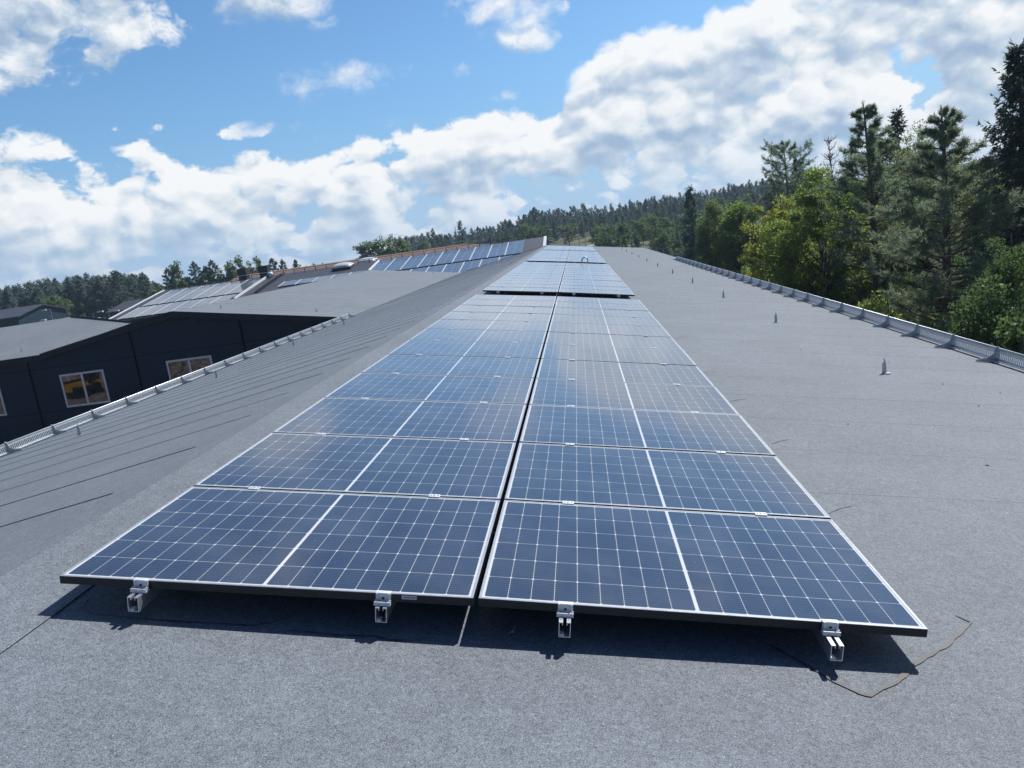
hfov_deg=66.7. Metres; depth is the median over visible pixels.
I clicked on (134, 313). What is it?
solar panel
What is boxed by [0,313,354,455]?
snow guard
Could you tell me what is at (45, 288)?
pine
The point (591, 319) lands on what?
solar panel
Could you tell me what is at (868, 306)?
understorey tree
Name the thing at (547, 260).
solar panel
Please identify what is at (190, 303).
solar panel
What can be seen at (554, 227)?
spruce
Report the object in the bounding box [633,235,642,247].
young birch
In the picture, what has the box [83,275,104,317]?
spruce
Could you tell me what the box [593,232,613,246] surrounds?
young birch
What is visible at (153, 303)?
solar panel
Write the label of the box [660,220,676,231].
young birch
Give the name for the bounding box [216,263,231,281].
birch
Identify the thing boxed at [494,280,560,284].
solar panel
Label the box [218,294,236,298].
solar panel
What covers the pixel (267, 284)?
roof ladder
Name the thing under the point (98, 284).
pine
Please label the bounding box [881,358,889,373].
roof hook
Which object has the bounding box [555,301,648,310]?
solar panel
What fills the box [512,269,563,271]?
solar panel
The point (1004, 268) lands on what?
broadleaf tree
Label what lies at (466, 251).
solar panel
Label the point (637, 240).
young spruce
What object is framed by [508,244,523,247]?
solar panel
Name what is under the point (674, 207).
pine
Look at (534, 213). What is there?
pine
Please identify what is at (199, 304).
solar panel
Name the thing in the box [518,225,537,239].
birch
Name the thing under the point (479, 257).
solar panel
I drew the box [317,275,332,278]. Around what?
solar panel
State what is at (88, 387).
window
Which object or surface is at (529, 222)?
spruce
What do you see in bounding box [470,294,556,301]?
solar panel
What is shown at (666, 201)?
pine
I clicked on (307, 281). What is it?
solar panel
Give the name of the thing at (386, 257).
tiled building
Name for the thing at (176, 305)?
solar panel
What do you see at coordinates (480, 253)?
solar panel
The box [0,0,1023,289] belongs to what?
sky
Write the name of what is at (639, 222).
young birch
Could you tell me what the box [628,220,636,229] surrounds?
young birch
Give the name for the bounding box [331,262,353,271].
rooflight
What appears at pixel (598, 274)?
solar panel
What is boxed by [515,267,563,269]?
solar panel
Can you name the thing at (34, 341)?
side wing
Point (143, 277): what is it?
pine
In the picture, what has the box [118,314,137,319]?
solar panel
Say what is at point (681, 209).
spruce
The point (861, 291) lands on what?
understorey tree
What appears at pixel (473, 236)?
spruce
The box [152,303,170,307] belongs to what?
solar panel
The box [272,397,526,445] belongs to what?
solar panel
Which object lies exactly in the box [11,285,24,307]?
spruce
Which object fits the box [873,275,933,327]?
understorey tree
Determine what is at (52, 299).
birch
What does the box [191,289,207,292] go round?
solar panel
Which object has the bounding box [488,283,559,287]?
solar panel
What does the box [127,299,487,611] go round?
mounting rail
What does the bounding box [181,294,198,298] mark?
solar panel
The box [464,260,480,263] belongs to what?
solar panel
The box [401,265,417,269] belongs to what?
solar panel
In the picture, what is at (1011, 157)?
spruce tree
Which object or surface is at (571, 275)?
solar panel
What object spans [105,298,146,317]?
shed
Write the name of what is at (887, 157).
spruce tree
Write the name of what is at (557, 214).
spruce
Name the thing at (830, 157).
dead pine
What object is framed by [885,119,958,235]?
tree
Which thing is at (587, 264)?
solar panel
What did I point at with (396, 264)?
solar panel
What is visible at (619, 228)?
young birch
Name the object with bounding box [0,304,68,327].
dark barn
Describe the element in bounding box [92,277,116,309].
pine
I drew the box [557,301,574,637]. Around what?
mounting rail
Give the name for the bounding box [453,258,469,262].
solar panel
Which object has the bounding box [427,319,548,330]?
solar panel
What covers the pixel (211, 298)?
solar panel
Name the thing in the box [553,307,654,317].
solar panel
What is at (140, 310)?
solar panel
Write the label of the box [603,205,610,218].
spruce
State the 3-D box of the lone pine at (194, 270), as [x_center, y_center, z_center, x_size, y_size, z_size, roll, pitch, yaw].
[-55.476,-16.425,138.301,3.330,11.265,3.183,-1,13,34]
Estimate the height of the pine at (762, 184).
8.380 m
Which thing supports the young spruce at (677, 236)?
on the ground
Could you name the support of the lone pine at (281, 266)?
on the ground
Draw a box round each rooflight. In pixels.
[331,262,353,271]
[357,257,377,262]
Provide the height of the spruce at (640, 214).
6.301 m
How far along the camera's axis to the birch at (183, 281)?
136.26 m
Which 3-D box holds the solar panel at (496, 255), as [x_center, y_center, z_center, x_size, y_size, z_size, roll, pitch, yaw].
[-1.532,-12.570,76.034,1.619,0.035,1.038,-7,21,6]
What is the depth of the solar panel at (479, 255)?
77.18 m
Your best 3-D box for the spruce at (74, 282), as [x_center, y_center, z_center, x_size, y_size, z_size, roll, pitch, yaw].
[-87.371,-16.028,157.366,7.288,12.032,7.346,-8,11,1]
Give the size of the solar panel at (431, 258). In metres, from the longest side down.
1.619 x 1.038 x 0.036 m
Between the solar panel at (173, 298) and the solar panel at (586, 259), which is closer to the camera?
the solar panel at (586, 259)
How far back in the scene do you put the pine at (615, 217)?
195.51 m
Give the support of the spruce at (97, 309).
on the ground
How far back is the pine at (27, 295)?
153.11 m
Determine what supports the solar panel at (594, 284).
attached to the mounting rail
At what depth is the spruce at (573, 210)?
231.48 m
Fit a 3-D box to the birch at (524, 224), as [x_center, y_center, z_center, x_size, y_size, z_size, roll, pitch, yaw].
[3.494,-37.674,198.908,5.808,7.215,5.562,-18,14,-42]
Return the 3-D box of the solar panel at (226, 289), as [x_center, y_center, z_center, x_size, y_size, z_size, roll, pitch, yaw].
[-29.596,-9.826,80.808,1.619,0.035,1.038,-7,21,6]
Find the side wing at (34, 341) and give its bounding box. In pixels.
[0,315,132,365]
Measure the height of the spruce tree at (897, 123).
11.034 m
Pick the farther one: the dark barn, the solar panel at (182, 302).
the dark barn
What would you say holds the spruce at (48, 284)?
on the ground
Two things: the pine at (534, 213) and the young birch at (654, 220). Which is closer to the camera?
the young birch at (654, 220)
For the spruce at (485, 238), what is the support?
on the ground
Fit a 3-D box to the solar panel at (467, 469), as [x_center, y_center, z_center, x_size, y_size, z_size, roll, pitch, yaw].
[-0.875,0.499,4.839,1.722,0.035,1.134,2,12,4]
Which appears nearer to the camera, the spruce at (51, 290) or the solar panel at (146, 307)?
the solar panel at (146, 307)
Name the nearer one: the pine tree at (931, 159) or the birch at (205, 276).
the pine tree at (931, 159)
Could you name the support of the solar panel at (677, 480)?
on the mounting rail at (828, 639)
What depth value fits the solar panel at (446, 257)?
78.57 m
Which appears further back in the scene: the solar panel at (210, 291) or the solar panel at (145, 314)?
the solar panel at (210, 291)
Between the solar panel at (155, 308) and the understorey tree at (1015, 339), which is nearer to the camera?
the understorey tree at (1015, 339)
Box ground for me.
[483,158,1004,328]
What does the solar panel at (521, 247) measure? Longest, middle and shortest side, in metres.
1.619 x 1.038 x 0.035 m
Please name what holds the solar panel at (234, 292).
attached to the rail
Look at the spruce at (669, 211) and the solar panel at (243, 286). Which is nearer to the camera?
the solar panel at (243, 286)
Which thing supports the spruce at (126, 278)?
on the ground
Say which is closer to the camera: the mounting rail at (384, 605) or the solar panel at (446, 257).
the mounting rail at (384, 605)
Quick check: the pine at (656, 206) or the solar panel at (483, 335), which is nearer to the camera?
the solar panel at (483, 335)
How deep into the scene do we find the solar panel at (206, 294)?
79.99 m
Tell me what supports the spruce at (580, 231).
on the ground
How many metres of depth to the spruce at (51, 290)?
144.46 m
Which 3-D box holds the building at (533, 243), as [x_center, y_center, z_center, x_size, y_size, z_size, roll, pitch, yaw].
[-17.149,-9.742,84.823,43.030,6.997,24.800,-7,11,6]
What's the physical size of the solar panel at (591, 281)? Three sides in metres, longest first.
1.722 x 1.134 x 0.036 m
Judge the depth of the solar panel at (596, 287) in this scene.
19.37 m
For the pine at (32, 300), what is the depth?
149.00 m
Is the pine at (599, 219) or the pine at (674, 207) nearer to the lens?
the pine at (599, 219)
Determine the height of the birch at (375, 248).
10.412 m
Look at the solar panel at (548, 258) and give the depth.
36.55 m
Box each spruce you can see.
[0,288,4,308]
[0,288,17,308]
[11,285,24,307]
[23,281,34,291]
[29,286,47,304]
[34,279,41,286]
[43,280,51,286]
[46,285,60,305]
[69,275,91,316]
[83,272,90,285]
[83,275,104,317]
[85,285,108,317]
[100,270,135,318]
[105,275,121,317]
[119,273,133,293]
[120,275,133,299]
[123,276,142,299]
[409,236,417,249]
[426,232,429,243]
[429,229,439,246]
[430,237,436,248]
[439,234,444,246]
[453,220,468,244]
[469,229,476,242]
[479,228,484,243]
[482,231,487,242]
[495,231,501,243]
[496,223,502,240]
[503,227,511,241]
[509,222,516,239]
[526,218,532,228]
[542,214,557,244]
[547,214,553,240]
[550,216,559,239]
[554,208,562,230]
[562,210,569,232]
[568,206,573,217]
[570,204,579,233]
[576,209,582,231]
[578,219,586,237]
[582,205,591,230]
[588,215,594,237]
[593,205,598,223]
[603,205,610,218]
[608,203,616,222]
[617,204,622,221]
[632,202,637,218]
[633,230,641,246]
[637,206,643,218]
[649,196,653,214]
[658,202,666,221]
[663,201,669,220]
[663,243,669,254]
[667,204,674,219]
[674,233,681,253]
[678,201,683,213]
[703,190,708,201]
[726,183,731,200]
[734,191,747,212]
[746,179,755,194]
[754,189,765,216]
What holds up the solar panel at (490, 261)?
attached to the rail
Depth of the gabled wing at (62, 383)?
35.74 m
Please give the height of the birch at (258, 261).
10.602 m
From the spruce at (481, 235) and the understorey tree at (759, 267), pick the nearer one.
the understorey tree at (759, 267)
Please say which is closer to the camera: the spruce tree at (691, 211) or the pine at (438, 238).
the spruce tree at (691, 211)
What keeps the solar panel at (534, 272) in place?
on the mounting rail
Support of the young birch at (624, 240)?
on the ground
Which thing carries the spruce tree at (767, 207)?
on the ground
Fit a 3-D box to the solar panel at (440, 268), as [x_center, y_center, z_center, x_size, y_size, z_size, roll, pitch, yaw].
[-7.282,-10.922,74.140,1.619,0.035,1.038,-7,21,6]
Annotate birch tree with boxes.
[693,199,735,271]
[737,194,828,293]
[756,164,905,306]
[770,206,816,271]
[827,180,867,265]
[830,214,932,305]
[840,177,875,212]
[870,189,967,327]
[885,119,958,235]
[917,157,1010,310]
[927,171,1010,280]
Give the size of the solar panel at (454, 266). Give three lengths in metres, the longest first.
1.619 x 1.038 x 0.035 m
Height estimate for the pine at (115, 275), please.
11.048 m
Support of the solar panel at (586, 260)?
attached to the mounting rail
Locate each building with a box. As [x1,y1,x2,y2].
[0,245,1023,767]
[109,236,547,330]
[230,244,488,280]
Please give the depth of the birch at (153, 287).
157.40 m
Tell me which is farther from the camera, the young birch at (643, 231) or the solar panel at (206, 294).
the young birch at (643, 231)
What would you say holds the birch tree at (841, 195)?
on the ground
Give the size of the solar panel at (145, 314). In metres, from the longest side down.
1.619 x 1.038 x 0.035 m
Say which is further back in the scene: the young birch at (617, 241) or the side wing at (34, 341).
the young birch at (617, 241)
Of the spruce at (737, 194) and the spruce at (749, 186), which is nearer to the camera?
the spruce at (737, 194)
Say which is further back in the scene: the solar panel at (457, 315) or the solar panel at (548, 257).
the solar panel at (548, 257)
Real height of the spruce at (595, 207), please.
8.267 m
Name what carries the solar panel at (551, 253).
on the mounting rail
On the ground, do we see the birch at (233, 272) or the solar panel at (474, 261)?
the birch at (233, 272)
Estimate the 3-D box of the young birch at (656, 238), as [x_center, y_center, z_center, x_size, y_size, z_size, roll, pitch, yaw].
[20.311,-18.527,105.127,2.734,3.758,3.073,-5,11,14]
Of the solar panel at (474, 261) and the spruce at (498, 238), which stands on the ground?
the spruce at (498, 238)
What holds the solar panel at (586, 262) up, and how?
attached to the mounting rail
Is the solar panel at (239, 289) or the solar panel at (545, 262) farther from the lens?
the solar panel at (239, 289)
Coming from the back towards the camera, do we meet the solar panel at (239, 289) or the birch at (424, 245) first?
the birch at (424, 245)
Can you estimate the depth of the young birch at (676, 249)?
91.03 m
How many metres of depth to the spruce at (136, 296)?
150.07 m
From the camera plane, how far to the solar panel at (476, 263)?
73.76 m
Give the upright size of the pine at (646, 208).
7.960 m
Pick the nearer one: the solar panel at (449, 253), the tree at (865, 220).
the tree at (865, 220)
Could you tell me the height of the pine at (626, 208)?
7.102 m
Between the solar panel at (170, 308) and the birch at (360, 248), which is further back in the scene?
the birch at (360, 248)
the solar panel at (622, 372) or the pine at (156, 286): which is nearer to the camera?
the solar panel at (622, 372)
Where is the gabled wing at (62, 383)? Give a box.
[0,270,459,453]
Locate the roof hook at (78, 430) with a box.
[76,423,80,435]
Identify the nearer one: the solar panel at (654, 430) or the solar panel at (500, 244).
the solar panel at (654, 430)
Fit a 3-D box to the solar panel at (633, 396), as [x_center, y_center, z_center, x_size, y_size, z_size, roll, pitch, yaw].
[1.047,0.114,6.970,1.722,0.035,1.134,3,12,4]
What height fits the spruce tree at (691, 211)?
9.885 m
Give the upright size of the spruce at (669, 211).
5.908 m
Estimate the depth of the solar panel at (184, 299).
79.11 m
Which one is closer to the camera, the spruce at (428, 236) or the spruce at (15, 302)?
the spruce at (15, 302)
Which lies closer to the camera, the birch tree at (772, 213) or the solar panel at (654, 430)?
the solar panel at (654, 430)
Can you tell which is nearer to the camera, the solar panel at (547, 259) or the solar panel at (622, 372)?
the solar panel at (622, 372)
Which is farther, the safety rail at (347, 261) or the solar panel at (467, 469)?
the safety rail at (347, 261)
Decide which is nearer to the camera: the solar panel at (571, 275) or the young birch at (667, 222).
the solar panel at (571, 275)
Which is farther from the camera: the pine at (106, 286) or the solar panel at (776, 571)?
the pine at (106, 286)
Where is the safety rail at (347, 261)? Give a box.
[168,238,511,290]
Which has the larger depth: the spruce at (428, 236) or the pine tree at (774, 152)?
the spruce at (428, 236)
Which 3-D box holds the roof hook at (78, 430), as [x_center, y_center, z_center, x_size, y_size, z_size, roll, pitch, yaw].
[-6.753,0.704,12.131,0.095,0.184,0.055,-8,11,-1]
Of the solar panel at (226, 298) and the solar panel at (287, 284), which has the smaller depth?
the solar panel at (226, 298)
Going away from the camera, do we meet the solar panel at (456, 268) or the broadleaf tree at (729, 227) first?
the broadleaf tree at (729, 227)
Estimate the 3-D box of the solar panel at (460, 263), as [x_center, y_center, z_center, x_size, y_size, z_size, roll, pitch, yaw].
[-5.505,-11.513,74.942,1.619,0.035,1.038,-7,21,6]
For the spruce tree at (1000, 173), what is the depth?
41.07 m
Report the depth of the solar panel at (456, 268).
72.95 m
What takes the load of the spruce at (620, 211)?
on the ground
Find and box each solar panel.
[59,486,499,605]
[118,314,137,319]
[125,311,143,315]
[130,308,148,312]
[136,305,154,309]
[136,312,154,316]
[141,309,159,313]
[144,301,161,305]
[147,306,164,310]
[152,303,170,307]
[152,309,172,314]
[159,306,177,310]
[160,299,177,303]
[165,296,182,300]
[165,304,181,307]
[168,301,186,305]
[176,297,193,301]
[176,304,194,308]
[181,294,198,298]
[181,301,198,305]
[186,299,202,302]
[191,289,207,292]
[192,302,210,306]
[193,294,211,298]
[194,433,515,504]
[197,299,215,303]
[198,292,214,295]
[202,289,219,293]
[202,296,220,300]
[209,292,227,296]
[214,290,230,293]
[215,297,232,300]
[217,287,234,291]
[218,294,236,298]
[226,290,243,294]
[230,287,248,291]
[235,285,251,288]
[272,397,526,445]
[278,282,296,286]
[283,280,298,283]
[296,280,312,283]
[299,277,316,281]
[313,277,330,281]
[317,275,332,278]
[325,373,533,404]
[333,272,350,276]
[361,354,538,378]
[371,265,387,269]
[387,265,402,268]
[388,263,404,266]
[389,340,542,360]
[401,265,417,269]
[403,263,419,266]
[405,261,420,264]
[407,258,422,262]
[409,328,546,345]
[411,267,427,270]
[418,263,434,266]
[420,260,436,264]
[421,258,437,262]
[424,256,439,259]
[426,267,443,271]
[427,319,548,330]
[428,264,445,268]
[435,260,452,264]
[437,258,453,261]
[439,256,454,259]
[440,254,455,257]
[441,252,456,255]
[441,311,551,323]
[443,267,460,271]
[445,264,461,268]
[446,262,463,266]
[452,305,553,313]
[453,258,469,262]
[454,256,470,259]
[455,254,471,257]
[457,251,472,254]
[458,249,473,252]
[461,264,478,268]
[461,299,554,306]
[462,262,479,266]
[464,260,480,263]
[470,255,486,259]
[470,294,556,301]
[471,253,487,257]
[473,251,488,254]
[474,249,489,252]
[476,245,491,248]
[478,500,927,637]
[481,259,497,263]
[482,257,498,261]
[483,287,558,292]
[488,253,504,257]
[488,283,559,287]
[489,251,504,254]
[490,247,506,250]
[490,249,505,252]
[492,243,507,246]
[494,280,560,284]
[498,277,560,280]
[502,275,561,278]
[505,442,830,519]
[506,248,522,252]
[506,251,521,254]
[506,273,562,275]
[507,246,522,249]
[508,242,523,245]
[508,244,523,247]
[509,271,562,273]
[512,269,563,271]
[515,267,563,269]
[518,266,564,267]
[519,264,564,266]
[520,404,774,455]
[522,263,564,264]
[524,262,565,264]
[527,260,565,261]
[528,259,566,260]
[530,258,566,258]
[530,378,739,414]
[531,257,566,257]
[533,256,563,256]
[536,359,714,386]
[537,253,566,253]
[541,344,696,365]
[545,332,681,348]
[548,322,670,336]
[551,314,662,326]
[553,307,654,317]
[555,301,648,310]
[556,296,642,304]
[559,288,634,295]
[560,285,630,290]
[561,279,624,283]
[561,282,627,286]
[562,276,621,280]
[563,274,619,278]
[564,270,615,273]
[564,272,617,275]
[565,265,611,268]
[565,267,611,269]
[565,269,613,271]
[566,263,608,265]
[566,264,609,266]
[567,258,604,260]
[567,259,605,261]
[567,260,606,263]
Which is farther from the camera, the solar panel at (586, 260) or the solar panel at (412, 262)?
the solar panel at (412, 262)
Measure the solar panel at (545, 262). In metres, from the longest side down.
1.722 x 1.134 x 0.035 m
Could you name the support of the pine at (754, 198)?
on the ground
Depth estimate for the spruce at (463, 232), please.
210.29 m
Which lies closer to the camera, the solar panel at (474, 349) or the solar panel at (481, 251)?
the solar panel at (474, 349)
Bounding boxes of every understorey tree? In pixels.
[705,257,724,269]
[741,263,750,275]
[748,257,779,283]
[826,260,885,308]
[854,290,906,320]
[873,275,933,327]
[927,253,996,340]
[940,225,1006,333]
[946,273,1021,348]
[991,309,1023,354]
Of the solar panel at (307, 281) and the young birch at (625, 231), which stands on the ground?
the young birch at (625, 231)
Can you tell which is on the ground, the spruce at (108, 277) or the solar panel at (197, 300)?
the spruce at (108, 277)
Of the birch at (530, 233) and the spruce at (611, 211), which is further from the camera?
the spruce at (611, 211)
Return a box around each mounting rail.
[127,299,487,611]
[374,300,538,622]
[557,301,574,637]
[637,325,843,660]
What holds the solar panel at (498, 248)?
attached to the rail
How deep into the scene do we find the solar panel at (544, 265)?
29.70 m
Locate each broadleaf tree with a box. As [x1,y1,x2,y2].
[709,200,770,274]
[941,234,1023,350]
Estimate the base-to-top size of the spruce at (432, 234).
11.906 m
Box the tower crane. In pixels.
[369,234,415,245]
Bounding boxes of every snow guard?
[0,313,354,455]
[673,256,1023,370]
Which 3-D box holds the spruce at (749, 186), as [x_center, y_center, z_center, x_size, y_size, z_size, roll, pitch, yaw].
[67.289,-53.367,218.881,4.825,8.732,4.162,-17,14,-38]
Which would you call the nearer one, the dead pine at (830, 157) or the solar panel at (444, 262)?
the dead pine at (830, 157)
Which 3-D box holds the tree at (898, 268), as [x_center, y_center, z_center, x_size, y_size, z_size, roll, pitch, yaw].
[17.745,-4.906,33.719,4.096,6.898,4.423,1,14,41]
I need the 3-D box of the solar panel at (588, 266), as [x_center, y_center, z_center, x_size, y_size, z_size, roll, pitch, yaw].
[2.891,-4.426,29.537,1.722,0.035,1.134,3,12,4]
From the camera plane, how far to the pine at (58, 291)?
152.29 m
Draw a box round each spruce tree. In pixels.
[676,185,702,261]
[763,183,785,215]
[789,157,816,250]
[855,135,901,286]
[877,105,917,222]
[951,38,1023,346]
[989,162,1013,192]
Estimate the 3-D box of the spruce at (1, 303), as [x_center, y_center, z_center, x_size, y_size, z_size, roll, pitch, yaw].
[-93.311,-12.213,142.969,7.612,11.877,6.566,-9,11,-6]
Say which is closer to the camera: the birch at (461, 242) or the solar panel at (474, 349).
the solar panel at (474, 349)
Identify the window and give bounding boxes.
[0,389,6,415]
[59,369,110,407]
[166,355,213,384]
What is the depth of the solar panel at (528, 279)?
21.77 m
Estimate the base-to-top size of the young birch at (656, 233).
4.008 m
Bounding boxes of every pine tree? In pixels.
[756,138,824,210]
[816,99,936,313]
[859,105,1023,332]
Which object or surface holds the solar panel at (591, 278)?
on the mounting rail
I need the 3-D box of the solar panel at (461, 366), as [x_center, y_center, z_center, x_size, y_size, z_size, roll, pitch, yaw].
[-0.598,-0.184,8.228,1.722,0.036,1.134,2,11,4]
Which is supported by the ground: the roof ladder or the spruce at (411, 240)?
the spruce at (411, 240)
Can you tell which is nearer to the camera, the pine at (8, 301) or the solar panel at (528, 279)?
the solar panel at (528, 279)
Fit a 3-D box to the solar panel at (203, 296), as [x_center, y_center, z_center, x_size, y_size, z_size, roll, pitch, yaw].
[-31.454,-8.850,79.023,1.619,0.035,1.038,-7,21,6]
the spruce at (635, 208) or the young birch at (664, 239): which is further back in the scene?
the spruce at (635, 208)
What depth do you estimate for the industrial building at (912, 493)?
3.17 m
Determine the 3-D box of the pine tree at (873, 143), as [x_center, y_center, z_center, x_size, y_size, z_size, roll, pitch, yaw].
[14.214,-5.669,30.440,4.735,10.564,4.697,-7,11,6]
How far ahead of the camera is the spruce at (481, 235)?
290.84 m
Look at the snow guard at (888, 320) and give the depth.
13.66 m
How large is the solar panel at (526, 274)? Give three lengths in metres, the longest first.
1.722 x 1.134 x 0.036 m
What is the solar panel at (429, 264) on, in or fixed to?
attached to the rail
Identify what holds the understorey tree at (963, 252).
on the ground
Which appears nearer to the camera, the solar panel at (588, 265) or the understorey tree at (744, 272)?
the solar panel at (588, 265)
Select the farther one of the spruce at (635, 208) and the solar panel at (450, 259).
the spruce at (635, 208)
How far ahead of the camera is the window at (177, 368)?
35.27 m
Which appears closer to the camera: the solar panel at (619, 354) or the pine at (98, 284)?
the solar panel at (619, 354)
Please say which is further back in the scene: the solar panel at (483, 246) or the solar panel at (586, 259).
the solar panel at (483, 246)
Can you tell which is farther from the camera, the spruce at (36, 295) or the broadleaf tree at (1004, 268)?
the spruce at (36, 295)
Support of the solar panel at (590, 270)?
on the mounting rail
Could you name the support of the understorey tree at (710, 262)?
on the ground
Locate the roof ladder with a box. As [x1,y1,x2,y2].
[254,273,283,292]
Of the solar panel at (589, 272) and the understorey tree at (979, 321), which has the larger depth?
the solar panel at (589, 272)
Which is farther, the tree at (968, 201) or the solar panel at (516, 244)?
the solar panel at (516, 244)
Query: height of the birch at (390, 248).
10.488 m
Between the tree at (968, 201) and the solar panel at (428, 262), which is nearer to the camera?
the tree at (968, 201)
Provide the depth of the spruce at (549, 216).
218.37 m
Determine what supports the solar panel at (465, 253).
attached to the rail
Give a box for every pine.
[0,287,18,309]
[16,287,26,304]
[23,291,34,306]
[27,287,48,304]
[42,286,62,304]
[52,278,63,289]
[54,286,74,314]
[62,280,81,315]
[71,279,93,316]
[78,277,88,316]
[85,285,94,314]
[90,278,116,318]
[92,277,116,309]
[111,270,128,302]
[137,272,154,298]
[154,282,160,291]
[160,268,178,289]
[187,260,205,286]
[206,260,219,283]
[269,257,278,270]
[277,258,287,269]
[292,259,300,267]
[435,235,440,246]
[444,234,451,245]
[530,207,540,223]
[583,217,589,236]
[597,213,603,224]
[613,214,620,224]
[623,204,628,222]
[642,198,650,212]
[653,200,659,210]
[664,197,668,209]
[671,203,678,215]
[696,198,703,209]
[751,193,758,222]
[758,178,765,194]
[821,136,839,185]
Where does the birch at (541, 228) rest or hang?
on the ground
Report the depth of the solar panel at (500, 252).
77.00 m
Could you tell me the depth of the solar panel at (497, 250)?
78.01 m
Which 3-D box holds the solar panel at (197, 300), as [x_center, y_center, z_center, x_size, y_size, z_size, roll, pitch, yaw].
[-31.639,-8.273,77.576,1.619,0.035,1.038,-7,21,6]
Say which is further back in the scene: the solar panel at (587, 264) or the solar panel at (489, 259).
the solar panel at (489, 259)
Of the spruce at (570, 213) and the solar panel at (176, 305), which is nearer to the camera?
the solar panel at (176, 305)
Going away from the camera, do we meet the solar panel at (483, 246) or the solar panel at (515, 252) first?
the solar panel at (515, 252)
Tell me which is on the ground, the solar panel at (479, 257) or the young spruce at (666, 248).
the young spruce at (666, 248)
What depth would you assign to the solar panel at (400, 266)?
78.11 m
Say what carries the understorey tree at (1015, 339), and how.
on the ground
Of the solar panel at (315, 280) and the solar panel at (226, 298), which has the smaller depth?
the solar panel at (226, 298)
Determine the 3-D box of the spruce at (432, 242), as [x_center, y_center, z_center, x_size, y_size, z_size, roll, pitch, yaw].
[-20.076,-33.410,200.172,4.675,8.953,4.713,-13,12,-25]
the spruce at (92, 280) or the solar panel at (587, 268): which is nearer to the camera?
the solar panel at (587, 268)
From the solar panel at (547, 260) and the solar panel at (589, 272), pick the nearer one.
the solar panel at (589, 272)
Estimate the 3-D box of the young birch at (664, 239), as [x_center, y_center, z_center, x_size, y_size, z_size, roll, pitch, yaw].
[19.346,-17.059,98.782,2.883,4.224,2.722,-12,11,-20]
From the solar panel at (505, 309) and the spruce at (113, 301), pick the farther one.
the spruce at (113, 301)
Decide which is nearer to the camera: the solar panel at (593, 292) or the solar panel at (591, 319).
the solar panel at (591, 319)
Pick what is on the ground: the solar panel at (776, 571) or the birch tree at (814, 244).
the birch tree at (814, 244)
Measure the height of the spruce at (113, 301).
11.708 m
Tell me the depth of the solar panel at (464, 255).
78.35 m
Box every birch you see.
[40,292,74,315]
[146,285,162,297]
[168,260,194,288]
[197,266,218,285]
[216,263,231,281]
[225,255,244,281]
[245,256,260,273]
[352,240,378,258]
[367,239,385,256]
[379,236,411,255]
[393,238,411,253]
[418,240,430,249]
[457,240,467,244]
[516,222,534,238]
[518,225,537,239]
[530,224,552,242]
[555,223,578,245]
[569,218,579,235]
[586,226,601,244]
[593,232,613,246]
[600,225,615,237]
[613,238,621,246]
[616,224,626,237]
[617,223,630,235]
[620,235,629,246]
[623,232,632,243]
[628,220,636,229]
[632,218,649,236]
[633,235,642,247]
[637,221,650,243]
[645,216,659,225]
[648,217,658,228]
[650,228,666,240]
[653,232,671,246]
[653,233,672,254]
[656,217,673,228]
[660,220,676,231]
[668,233,678,249]
[672,240,682,254]
[674,230,688,246]
[675,242,689,253]
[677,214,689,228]
[715,198,728,217]
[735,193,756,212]
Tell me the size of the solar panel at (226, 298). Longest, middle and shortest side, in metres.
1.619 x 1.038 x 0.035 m
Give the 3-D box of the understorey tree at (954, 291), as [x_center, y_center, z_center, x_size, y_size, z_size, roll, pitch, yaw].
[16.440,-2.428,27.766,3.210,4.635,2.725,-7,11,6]
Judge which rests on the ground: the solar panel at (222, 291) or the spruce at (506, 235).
the spruce at (506, 235)
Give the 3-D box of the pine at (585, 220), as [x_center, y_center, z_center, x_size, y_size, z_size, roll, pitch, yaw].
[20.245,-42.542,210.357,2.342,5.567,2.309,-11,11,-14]
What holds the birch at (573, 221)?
on the ground
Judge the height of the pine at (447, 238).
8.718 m
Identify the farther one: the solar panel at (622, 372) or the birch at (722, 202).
the birch at (722, 202)
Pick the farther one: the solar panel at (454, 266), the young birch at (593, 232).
the young birch at (593, 232)
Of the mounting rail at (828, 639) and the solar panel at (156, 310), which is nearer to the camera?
the mounting rail at (828, 639)
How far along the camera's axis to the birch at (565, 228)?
186.79 m
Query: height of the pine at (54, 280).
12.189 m
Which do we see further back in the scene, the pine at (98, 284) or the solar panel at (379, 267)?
the pine at (98, 284)
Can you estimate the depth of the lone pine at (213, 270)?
138.41 m
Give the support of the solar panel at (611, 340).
attached to the mounting rail at (565, 613)
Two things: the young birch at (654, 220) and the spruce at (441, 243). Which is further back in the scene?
the spruce at (441, 243)
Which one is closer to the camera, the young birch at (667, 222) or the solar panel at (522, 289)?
the solar panel at (522, 289)
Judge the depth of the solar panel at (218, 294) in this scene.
78.78 m
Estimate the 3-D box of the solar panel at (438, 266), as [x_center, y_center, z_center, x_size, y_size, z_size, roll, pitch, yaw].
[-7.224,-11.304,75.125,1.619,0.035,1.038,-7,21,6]

